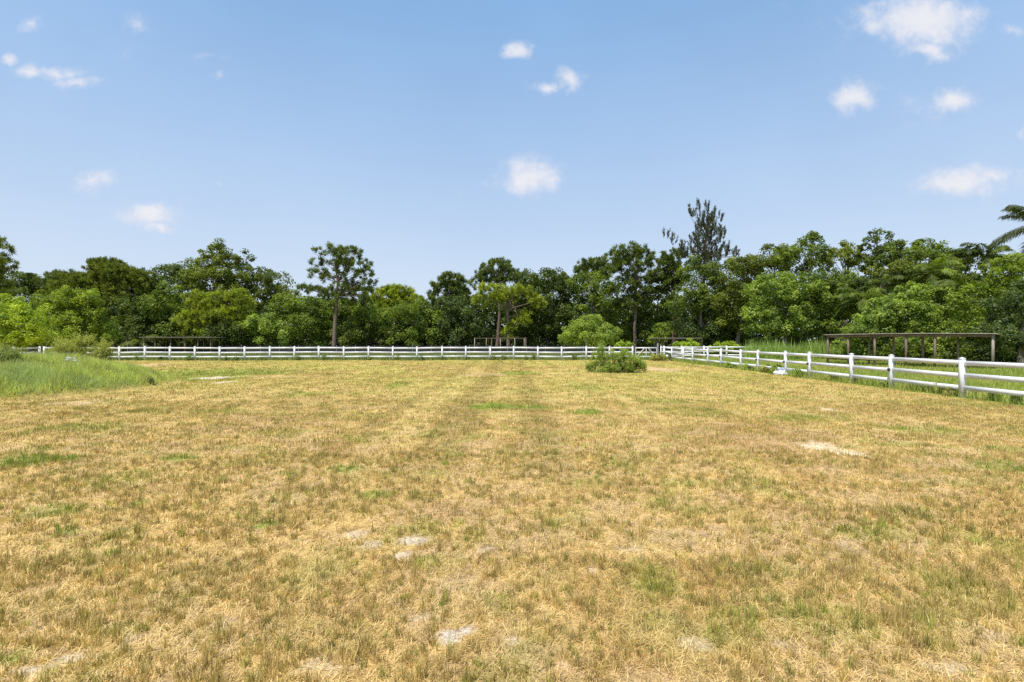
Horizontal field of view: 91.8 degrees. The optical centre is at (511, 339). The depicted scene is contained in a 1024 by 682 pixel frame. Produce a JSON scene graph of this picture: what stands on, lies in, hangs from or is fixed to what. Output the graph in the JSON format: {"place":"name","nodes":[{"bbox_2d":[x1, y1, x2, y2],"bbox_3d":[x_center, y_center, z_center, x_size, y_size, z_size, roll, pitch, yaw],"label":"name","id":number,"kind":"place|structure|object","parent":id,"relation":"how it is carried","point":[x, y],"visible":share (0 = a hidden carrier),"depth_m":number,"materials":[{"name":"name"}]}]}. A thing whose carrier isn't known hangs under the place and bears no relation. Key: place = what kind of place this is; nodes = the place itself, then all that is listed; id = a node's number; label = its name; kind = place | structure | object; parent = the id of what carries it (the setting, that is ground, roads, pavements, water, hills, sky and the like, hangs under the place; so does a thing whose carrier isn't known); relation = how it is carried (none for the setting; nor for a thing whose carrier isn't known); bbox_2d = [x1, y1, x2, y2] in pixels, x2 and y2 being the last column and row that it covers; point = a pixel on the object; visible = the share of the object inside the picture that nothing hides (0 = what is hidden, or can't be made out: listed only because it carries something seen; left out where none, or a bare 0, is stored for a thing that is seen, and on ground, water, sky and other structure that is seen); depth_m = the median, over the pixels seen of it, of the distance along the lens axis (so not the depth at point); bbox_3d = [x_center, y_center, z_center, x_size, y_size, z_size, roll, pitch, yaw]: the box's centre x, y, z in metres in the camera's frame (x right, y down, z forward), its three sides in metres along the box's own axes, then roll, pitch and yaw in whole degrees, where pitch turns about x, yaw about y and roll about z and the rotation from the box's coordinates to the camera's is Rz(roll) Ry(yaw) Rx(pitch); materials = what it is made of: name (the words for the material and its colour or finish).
{"place":"outdoors","nodes":[
{"label":"outdoors","id":0,"kind":"place"},
{"bbox_2d":[0,342,1023,681],"bbox_3d":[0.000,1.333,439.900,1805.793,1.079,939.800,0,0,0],"label":"ground","id":1,"kind":"structure","parent":0,"point":[466,630],"depth_m":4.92,"materials":[{"name":"plant"}]},
{"bbox_2d":[0,235,20,294],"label":"tree","id":2,"kind":"object","parent":1,"relation":"on","point":[5,268],"visible":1,"depth_m":58.31,"materials":[{"name":"green plant"}]},
{"bbox_2d":[0,341,25,363],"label":"weed bush","id":3,"kind":"object","parent":1,"relation":"on","point":[6,354],"visible":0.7,"depth_m":16.31,"materials":[{"name":"green plant"}]},
{"bbox_2d":[0,293,60,350],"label":"broadleaf tree","id":4,"kind":"object","parent":1,"relation":"on","point":[11,330],"visible":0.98,"depth_m":30.91,"materials":[{"name":"green plant"}]},
{"bbox_2d":[0,269,67,351],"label":"broadleaf tree","id":5,"kind":"object","parent":1,"relation":"on","point":[28,284],"visible":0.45,"depth_m":74.42,"materials":[{"name":"green plant"}]},
{"bbox_2d":[5,285,122,351],"bbox_3d":[-41.606,-1.467,46.125,9.735,7.049,7.377,0,0,0],"label":"broadleaf tree","id":6,"kind":"object","parent":1,"relation":"on","point":[67,306],"visible":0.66,"depth_m":45.37,"materials":[{"name":"green plant"}]},
{"bbox_2d":[43,331,119,361],"bbox_3d":[-18.357,0.400,21.137,3.097,1.640,1.190,0,0,0],"label":"weed bush","id":7,"kind":"object","parent":1,"relation":"on","point":[77,347],"visible":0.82,"depth_m":20.89,"materials":[{"name":"green plant"}]},
{"bbox_2d":[0,349,174,398],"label":"mound grass","id":8,"kind":"structure","parent":1,"relation":"on","point":[43,372],"depth_m":16.86,"materials":[{"name":"green plant"}]},
{"bbox_2d":[36,256,156,351],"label":"broadleaf tree","id":9,"kind":"object","parent":1,"relation":"on","point":[112,277],"visible":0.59,"depth_m":71.19,"materials":[{"name":"green plant"}]},
{"bbox_2d":[115,333,160,351],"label":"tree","id":10,"kind":"object","parent":1,"relation":"on","point":[137,340],"visible":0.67,"depth_m":67.46,"materials":[{"name":"green plant"}]},
{"bbox_2d":[99,295,179,351],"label":"broadleaf tree","id":11,"kind":"object","parent":1,"relation":"on","point":[134,329],"visible":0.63,"depth_m":68.88,"materials":[{"name":"green plant"}]},
{"bbox_2d":[130,257,207,334],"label":"broadleaf tree","id":12,"kind":"object","parent":1,"relation":"on","point":[172,277],"visible":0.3,"depth_m":75.42,"materials":[{"name":"green plant"}]},
{"bbox_2d":[133,280,209,345],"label":"broadleaf tree","id":13,"kind":"object","parent":1,"relation":"on","point":[164,311],"visible":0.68,"depth_m":69.47,"materials":[{"name":"green plant"}]},
{"bbox_2d":[141,337,221,351],"bbox_3d":[-43.342,0.779,65.348,9.756,2.303,2.900,0,0,3],"label":"open shelter","id":14,"kind":"object","parent":1,"relation":"on","point":[179,341],"visible":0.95,"depth_m":64.40,"materials":[{"name":"brown wood"}]},
{"bbox_2d":[170,287,257,345],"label":"broadleaf tree","id":15,"kind":"object","parent":1,"relation":"on","point":[224,307],"visible":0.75,"depth_m":68.15,"materials":[{"name":"green plant"}]},
{"bbox_2d":[176,238,255,307],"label":"broadleaf tree","id":16,"kind":"object","parent":1,"relation":"on","point":[212,272],"visible":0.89,"depth_m":71.88,"materials":[{"name":"green plant"}]},
{"bbox_2d":[187,310,268,345],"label":"broadleaf tree","id":17,"kind":"object","parent":1,"relation":"on","point":[224,340],"visible":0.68,"depth_m":67.42,"materials":[{"name":"green plant"}]},
{"bbox_2d":[225,248,272,345],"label":"broadleaf tree","id":18,"kind":"object","parent":1,"relation":"on","point":[242,265],"visible":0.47,"depth_m":74.68,"materials":[{"name":"green plant"}]},
{"bbox_2d":[230,312,300,345],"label":"broadleaf tree","id":19,"kind":"object","parent":1,"relation":"on","point":[283,331],"visible":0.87,"depth_m":67.91,"materials":[{"name":"green plant"}]},
{"bbox_2d":[238,270,301,336],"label":"broadleaf tree","id":20,"kind":"object","parent":1,"relation":"on","point":[270,289],"visible":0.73,"depth_m":74.13,"materials":[{"name":"green plant"}]},
{"bbox_2d":[255,295,311,345],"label":"tree","id":21,"kind":"object","parent":1,"relation":"on","point":[277,344],"visible":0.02,"depth_m":86.32,"materials":[{"name":"green plant"}]},
{"bbox_2d":[262,293,337,345],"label":"broadleaf tree","id":22,"kind":"object","parent":1,"relation":"on","point":[298,316],"visible":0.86,"depth_m":69.72,"materials":[{"name":"green plant"}]},
{"bbox_2d":[296,241,379,345],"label":"broadleaf tree","id":23,"kind":"object","parent":1,"relation":"on","point":[352,288],"visible":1,"depth_m":67.09,"materials":[{"name":"green plant"}]},
{"bbox_2d":[43,346,632,360],"bbox_3d":[-15.197,1.265,44.742,52.692,1.465,0.175,0,0,-2],"label":"paddock fence","id":24,"kind":"object","parent":1,"relation":"on","point":[119,356],"visible":0.8,"depth_m":44.73,"materials":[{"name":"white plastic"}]},
{"bbox_2d":[301,297,392,344],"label":"broadleaf tree","id":25,"kind":"object","parent":1,"relation":"on","point":[344,315],"visible":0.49,"depth_m":72.61,"materials":[{"name":"green plant"}]},
{"bbox_2d":[326,312,404,345],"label":"broadleaf tree","id":26,"kind":"object","parent":1,"relation":"on","point":[348,334],"visible":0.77,"depth_m":68.59,"materials":[{"name":"green plant"}]},
{"bbox_2d":[127,345,621,353],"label":"screen fence","id":27,"kind":"object","parent":1,"relation":"on","point":[335,350],"visible":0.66,"depth_m":66.00,"materials":[{"name":"wood"}]},
{"bbox_2d":[366,283,423,343],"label":"pine tree","id":28,"kind":"object","parent":1,"relation":"on","point":[393,293],"visible":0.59,"depth_m":77.67,"materials":[{"name":"green plant"}]},
{"bbox_2d":[365,295,444,345],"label":"broadleaf tree","id":29,"kind":"object","parent":1,"relation":"on","point":[412,318],"visible":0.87,"depth_m":68.58,"materials":[{"name":"green plant"}]},
{"bbox_2d":[426,270,477,345],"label":"pine tree","id":30,"kind":"object","parent":1,"relation":"on","point":[460,282],"visible":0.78,"depth_m":73.31,"materials":[{"name":"green plant"}]},
{"bbox_2d":[418,296,492,345],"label":"tree","id":31,"kind":"object","parent":1,"relation":"on","point":[440,342],"visible":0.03,"depth_m":85.08,"materials":[{"name":"green plant"}]},
{"bbox_2d":[420,294,496,345],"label":"broadleaf tree","id":32,"kind":"object","parent":1,"relation":"on","point":[459,322],"visible":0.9,"depth_m":70.04,"materials":[{"name":"green plant"}]},
{"bbox_2d":[438,294,513,345],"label":"tree","id":33,"kind":"object","parent":1,"relation":"on","point":[489,311],"visible":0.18,"depth_m":85.91,"materials":[{"name":"green plant"}]},
{"bbox_2d":[471,257,520,345],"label":"pine tree","id":34,"kind":"object","parent":1,"relation":"on","point":[503,268],"visible":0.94,"depth_m":76.47,"materials":[{"name":"green plant"}]},
{"bbox_2d":[474,337,525,353],"bbox_3d":[-1.519,0.798,65.000,6.719,2.266,2.200,0,0,0],"label":"open shelter","id":35,"kind":"object","parent":1,"relation":"on","point":[500,338],"visible":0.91,"depth_m":63.98,"materials":[{"name":"brown wood"}]},
{"bbox_2d":[471,281,547,345],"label":"pine tree","id":36,"kind":"object","parent":1,"relation":"on","point":[502,295],"visible":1,"depth_m":68.17,"materials":[{"name":"green plant"}]},
{"bbox_2d":[0,359,1023,681],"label":"green sprouts","id":37,"kind":"object","parent":1,"relation":"on","point":[420,561],"visible":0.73,"depth_m":5.67,"materials":[{"name":"green plant"}]},
{"bbox_2d":[478,297,549,345],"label":"tree","id":38,"kind":"object","parent":1,"relation":"on","point":[494,328],"visible":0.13,"depth_m":85.54,"materials":[{"name":"green plant"}]},
{"bbox_2d":[92,352,938,360],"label":"verge grass","id":39,"kind":"structure","parent":1,"relation":"on","point":[370,354],"depth_m":54.66,"materials":[{"name":"green plant"}]},
{"bbox_2d":[510,302,576,345],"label":"tree","id":40,"kind":"object","parent":1,"relation":"on","point":[559,320],"visible":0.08,"depth_m":85.20,"materials":[{"name":"green plant"}]},
{"bbox_2d":[498,267,595,345],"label":"oak tree","id":41,"kind":"object","parent":1,"relation":"on","point":[550,284],"visible":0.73,"depth_m":70.91,"materials":[{"name":"green plant"}]},
{"bbox_2d":[542,300,621,345],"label":"tree","id":42,"kind":"object","parent":1,"relation":"on","point":[580,327],"visible":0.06,"depth_m":85.87,"materials":[{"name":"green plant"}]},
{"bbox_2d":[558,314,621,355],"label":"tree","id":43,"kind":"object","parent":1,"relation":"on","point":[588,333],"visible":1,"depth_m":54.14,"materials":[{"name":"green plant"}]},
{"bbox_2d":[573,255,614,345],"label":"pine tree","id":44,"kind":"object","parent":1,"relation":"on","point":[594,263],"visible":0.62,"depth_m":76.37,"materials":[{"name":"green plant"}]},
{"bbox_2d":[561,270,636,345],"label":"broadleaf tree","id":45,"kind":"object","parent":1,"relation":"on","point":[596,298],"visible":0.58,"depth_m":71.45,"materials":[{"name":"green plant"}]},
{"bbox_2d":[585,341,646,372],"bbox_3d":[5.884,0.946,28.079,3.616,1.900,1.718,0,0,0],"label":"wild shrub","id":46,"kind":"object","parent":1,"relation":"on","point":[619,365],"visible":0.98,"depth_m":27.83,"materials":[{"name":"green plant"}]},
{"bbox_2d":[586,296,651,349],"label":"tree","id":47,"kind":"object","parent":1,"relation":"on","point":[628,308],"visible":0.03,"depth_m":85.66,"materials":[{"name":"green plant"}]},
{"bbox_2d":[614,339,633,350],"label":"ferny bush","id":48,"kind":"object","parent":1,"relation":"on","point":[622,343],"visible":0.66,"depth_m":49.85,"materials":[{"name":"green plant"}]},
{"bbox_2d":[598,240,662,352],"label":"pine tree","id":49,"kind":"object","parent":1,"relation":"on","point":[630,276],"visible":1,"depth_m":67.88,"materials":[{"name":"green plant"}]},
{"bbox_2d":[621,298,684,350],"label":"tree","id":50,"kind":"object","parent":1,"relation":"on","point":[647,334],"visible":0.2,"depth_m":85.79,"materials":[{"name":"green plant"}]},
{"bbox_2d":[621,273,688,351],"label":"broadleaf tree","id":51,"kind":"object","parent":1,"relation":"on","point":[648,316],"visible":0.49,"depth_m":70.31,"materials":[{"name":"green plant"}]},
{"bbox_2d":[649,353,666,360],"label":"dry bush","id":52,"kind":"object","parent":1,"relation":"on","point":[655,357],"visible":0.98,"depth_m":43.84,"materials":[{"name":"green plant"}]},
{"bbox_2d":[646,320,673,350],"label":"flat topped tree","id":53,"kind":"object","parent":1,"relation":"on","point":[661,330],"visible":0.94,"depth_m":61.62,"materials":[{"name":"green plant"}]},
{"bbox_2d":[649,247,691,349],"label":"pine tree","id":54,"kind":"object","parent":1,"relation":"on","point":[665,259],"visible":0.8,"depth_m":69.35,"materials":[{"name":"green plant"}]},
{"bbox_2d":[646,293,713,350],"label":"tree","id":55,"kind":"object","parent":1,"relation":"on","point":[667,341],"visible":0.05,"depth_m":84.61,"materials":[{"name":"green plant"}]},
{"bbox_2d":[673,337,700,356],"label":"ferny bush","id":56,"kind":"object","parent":1,"relation":"on","point":[688,344],"visible":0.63,"depth_m":51.65,"materials":[{"name":"green plant"}]},
{"bbox_2d":[664,253,736,353],"bbox_3d":[23.192,-4.332,61.313,9.044,12.832,5.378,0,0,0],"label":"broadleaf tree","id":57,"kind":"object","parent":1,"relation":"on","point":[691,294],"visible":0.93,"depth_m":60.41,"materials":[{"name":"green plant"}]},
{"bbox_2d":[662,197,739,345],"bbox_3d":[24.031,-8.270,63.214,9.521,19.876,4.623,0,0,20],"label":"ironwood tree","id":58,"kind":"object","parent":1,"relation":"on","point":[706,252],"visible":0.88,"depth_m":62.77,"materials":[{"name":"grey plant"}]},
{"bbox_2d":[670,307,762,353],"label":"broadleaf tree","id":59,"kind":"object","parent":1,"relation":"on","point":[717,332],"visible":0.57,"depth_m":61.10,"materials":[{"name":"green plant"}]},
{"bbox_2d":[708,340,740,354],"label":"ferny bush","id":60,"kind":"object","parent":1,"relation":"on","point":[727,343],"visible":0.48,"depth_m":52.50,"materials":[{"name":"green plant"}]},
{"bbox_2d":[702,256,764,353],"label":"broadleaf tree","id":61,"kind":"object","parent":1,"relation":"on","point":[731,293],"visible":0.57,"depth_m":59.01,"materials":[{"name":"green plant"}]},
{"bbox_2d":[663,345,805,357],"bbox_3d":[23.607,1.275,48.869,18.440,1.474,0.312,0,0,-8],"label":"back fence","id":62,"kind":"object","parent":1,"relation":"on","point":[726,347],"visible":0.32,"depth_m":48.37,"materials":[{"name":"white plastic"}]},
{"bbox_2d":[707,277,777,348],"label":"tree","id":63,"kind":"object","parent":1,"relation":"on","point":[739,306],"visible":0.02,"depth_m":81.08,"materials":[{"name":"green plant"}]},
{"bbox_2d":[738,336,779,353],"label":"undergrowth bush","id":64,"kind":"object","parent":1,"relation":"on","point":[756,339],"visible":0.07,"depth_m":53.16,"materials":[{"name":"green plant"}]},
{"bbox_2d":[722,243,806,336],"bbox_3d":[28.123,-4.434,56.146,8.121,13.030,5.970,0,0,0],"label":"broadleaf tree","id":65,"kind":"object","parent":1,"relation":"on","point":[752,263],"visible":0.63,"depth_m":55.59,"materials":[{"name":"green plant"}]},
{"bbox_2d":[748,282,804,340],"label":"tree","id":66,"kind":"object","parent":1,"relation":"on","point":[777,338],"visible":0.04,"depth_m":78.83,"materials":[{"name":"green plant"}]},
{"bbox_2d":[777,338,805,346],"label":"undergrowth bush","id":67,"kind":"object","parent":1,"relation":"on","point":[796,342],"visible":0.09,"depth_m":51.68,"materials":[{"name":"green plant"}]},
{"bbox_2d":[738,268,845,350],"bbox_3d":[27.833,-2.517,49.980,10.877,9.260,5.767,0,0,0],"label":"broadleaf tree","id":68,"kind":"object","parent":1,"relation":"on","point":[783,319],"visible":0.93,"depth_m":49.14,"materials":[{"name":"green plant"}]},
{"bbox_2d":[769,230,836,339],"bbox_3d":[31.198,-4.808,52.889,6.441,13.703,4.412,0,0,0],"label":"broadleaf tree","id":69,"kind":"object","parent":1,"relation":"on","point":[791,254],"visible":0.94,"depth_m":52.63,"materials":[{"name":"green plant"}]},
{"bbox_2d":[776,275,845,345],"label":"tree","id":70,"kind":"object","parent":1,"relation":"on","point":[816,336],"visible":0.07,"depth_m":76.59,"materials":[{"name":"green plant"}]},
{"bbox_2d":[799,337,838,349],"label":"undergrowth bush","id":71,"kind":"object","parent":1,"relation":"on","point":[820,339],"visible":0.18,"depth_m":49.56,"materials":[{"name":"green plant"}]},
{"bbox_2d":[801,268,873,344],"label":"broadleaf tree","id":72,"kind":"object","parent":1,"relation":"on","point":[845,314],"visible":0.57,"depth_m":48.56,"materials":[{"name":"green plant"}]},
{"bbox_2d":[660,346,1023,397],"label":"side fence","id":73,"kind":"object","parent":1,"relation":"on","point":[962,375],"visible":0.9,"depth_m":18.59,"materials":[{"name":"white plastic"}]},
{"bbox_2d":[666,356,1023,405],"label":"pasture grass","id":74,"kind":"structure","parent":1,"relation":"on","point":[1003,371],"depth_m":25.61,"materials":[{"name":"green plant"}]},
{"bbox_2d":[821,239,873,339],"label":"broadleaf tree","id":75,"kind":"object","parent":1,"relation":"on","point":[845,252],"visible":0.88,"depth_m":51.44,"materials":[{"name":"green plant"}]},
{"bbox_2d":[819,275,876,344],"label":"tree","id":76,"kind":"object","parent":1,"relation":"on","point":[834,321],"visible":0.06,"depth_m":74.77,"materials":[{"name":"green plant"}]},
{"bbox_2d":[829,338,871,359],"bbox_3d":[29.251,0.698,42.971,3.390,2.980,2.965,0,0,0],"label":"undergrowth bush","id":77,"kind":"object","parent":1,"relation":"on","point":[842,349],"visible":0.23,"depth_m":42.76,"materials":[{"name":"green plant"}]},
{"bbox_2d":[832,286,887,322],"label":"tree","id":78,"kind":"object","parent":1,"relation":"on","point":[848,295],"visible":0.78,"depth_m":45.65,"materials":[{"name":"green plant"}]},
{"bbox_2d":[845,227,901,345],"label":"broadleaf tree","id":79,"kind":"object","parent":1,"relation":"on","point":[875,238],"visible":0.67,"depth_m":50.60,"materials":[{"name":"green plant"}]},
{"bbox_2d":[850,333,901,360],"bbox_3d":[30.091,0.814,41.237,3.657,2.813,3.289,0,0,21],"label":"undergrowth bush","id":80,"kind":"object","parent":1,"relation":"on","point":[861,349],"visible":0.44,"depth_m":40.83,"materials":[{"name":"green plant"}]},
{"bbox_2d":[855,269,907,356],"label":"tree","id":81,"kind":"object","parent":1,"relation":"on","point":[872,282],"visible":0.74,"depth_m":46.38,"materials":[{"name":"green plant"}]},
{"bbox_2d":[839,280,969,355],"bbox_3d":[32.367,-1.451,40.870,10.252,6.988,5.871,0,0,0],"label":"broadleaf tree","id":82,"kind":"object","parent":1,"relation":"on","point":[926,307],"visible":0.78,"depth_m":40.21,"materials":[{"name":"green plant"}]},
{"bbox_2d":[876,330,932,361],"bbox_3d":[31.020,0.797,39.118,3.548,3.168,3.466,0,0,0],"label":"undergrowth bush","id":83,"kind":"object","parent":1,"relation":"on","point":[900,349],"visible":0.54,"depth_m":38.41,"materials":[{"name":"green plant"}]},
{"bbox_2d":[864,237,961,312],"bbox_3d":[40.255,-4.011,49.399,8.142,12.137,6.104,0,0,-22],"label":"broadleaf tree","id":84,"kind":"object","parent":1,"relation":"on","point":[919,250],"visible":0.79,"depth_m":48.52,"materials":[{"name":"green plant"}]},
{"bbox_2d":[825,333,1000,368],"bbox_3d":[27.011,0.740,34.025,2.700,2.383,9.201,0,0,-42],"label":"open shelter","id":85,"kind":"object","parent":1,"relation":"on","point":[923,335],"visible":0.9,"depth_m":33.09,"materials":[{"name":"brown wood"}]},
{"bbox_2d":[863,255,981,312],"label":"broadleaf tree","id":86,"kind":"object","parent":1,"relation":"on","point":[968,262],"visible":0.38,"depth_m":46.32,"materials":[{"name":"green plant"}]},
{"bbox_2d":[900,257,965,288],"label":"broadleaf tree","id":87,"kind":"object","parent":1,"relation":"on","point":[940,268],"visible":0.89,"depth_m":44.15,"materials":[{"name":"green plant"}]},
{"bbox_2d":[912,332,956,358],"bbox_3d":[32.489,0.814,37.940,3.381,2.809,2.777,0,0,0],"label":"undergrowth bush","id":88,"kind":"object","parent":1,"relation":"on","point":[927,355],"visible":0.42,"depth_m":37.80,"materials":[{"name":"green plant"}]},
{"bbox_2d":[942,386,958,395],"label":"fence weed","id":89,"kind":"object","parent":1,"relation":"on","point":[950,393],"visible":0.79,"depth_m":15.94,"materials":[{"name":"green plant"}]},
{"bbox_2d":[936,332,989,360],"bbox_3d":[33.525,0.804,36.686,3.498,2.935,3.143,0,0,-31],"label":"undergrowth bush","id":90,"kind":"object","parent":1,"relation":"on","point":[966,352],"visible":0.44,"depth_m":36.07,"materials":[{"name":"green plant"}]},
{"bbox_2d":[935,273,997,329],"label":"tree","id":91,"kind":"object","parent":1,"relation":"on","point":[957,284],"visible":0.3,"depth_m":39.64,"materials":[{"name":"green plant"}]},
{"bbox_2d":[937,251,1023,360],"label":"broadleaf tree","id":92,"kind":"object","parent":1,"relation":"on","point":[1014,267],"visible":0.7,"depth_m":36.68,"materials":[{"name":"green plant"}]},
{"bbox_2d":[949,242,1013,347],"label":"tree","id":93,"kind":"object","parent":1,"relation":"on","point":[976,250],"visible":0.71,"depth_m":45.63,"materials":[{"name":"green plant"}]},
{"bbox_2d":[963,332,1012,362],"bbox_3d":[34.327,0.763,35.091,3.719,2.771,2.713,0,0,0],"label":"undergrowth bush","id":94,"kind":"object","parent":1,"relation":"on","point":[985,358],"visible":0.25,"depth_m":35.03,"materials":[{"name":"green plant"}]},
{"bbox_2d":[965,278,1023,362],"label":"broadleaf tree","id":95,"kind":"object","parent":1,"relation":"on","point":[992,322],"visible":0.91,"depth_m":31.88,"materials":[{"name":"green plant"}]},
{"bbox_2d":[986,204,1023,256],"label":"palm tree","id":96,"kind":"object","parent":1,"relation":"on","point":[1019,213],"visible":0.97,"depth_m":44.05,"materials":[{"name":"green plant"}]},
{"bbox_2d":[995,343,1018,362],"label":"undergrowth bush","id":97,"kind":"object","parent":1,"relation":"on","point":[1009,359],"visible":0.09,"depth_m":33.50,"materials":[{"name":"green plant"}]},
{"bbox_3d":[11.237,1.205,45.500,0.110,1.450,0.116,0,0,0],"label":"gate pole","id":98,"kind":"object","parent":1,"relation":"on","visible":0},
{"bbox_2d":[635,347,656,356],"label":"field gate","id":99,"kind":"structure","parent":98,"relation":"attached to","point":[646,348],"depth_m":45.48,"materials":[{"name":"white wood"}]},
{"bbox_2d":[0,0,1023,340],"label":"sky","id":100,"kind":"structure","parent":0,"point":[429,138],"materials":[{"name":"blue"}]},
{"bbox_2d":[735,336,876,359],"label":"cane grass","id":101,"kind":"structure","parent":0,"point":[816,348],"depth_m":44.76,"materials":[{"name":"green plant"}]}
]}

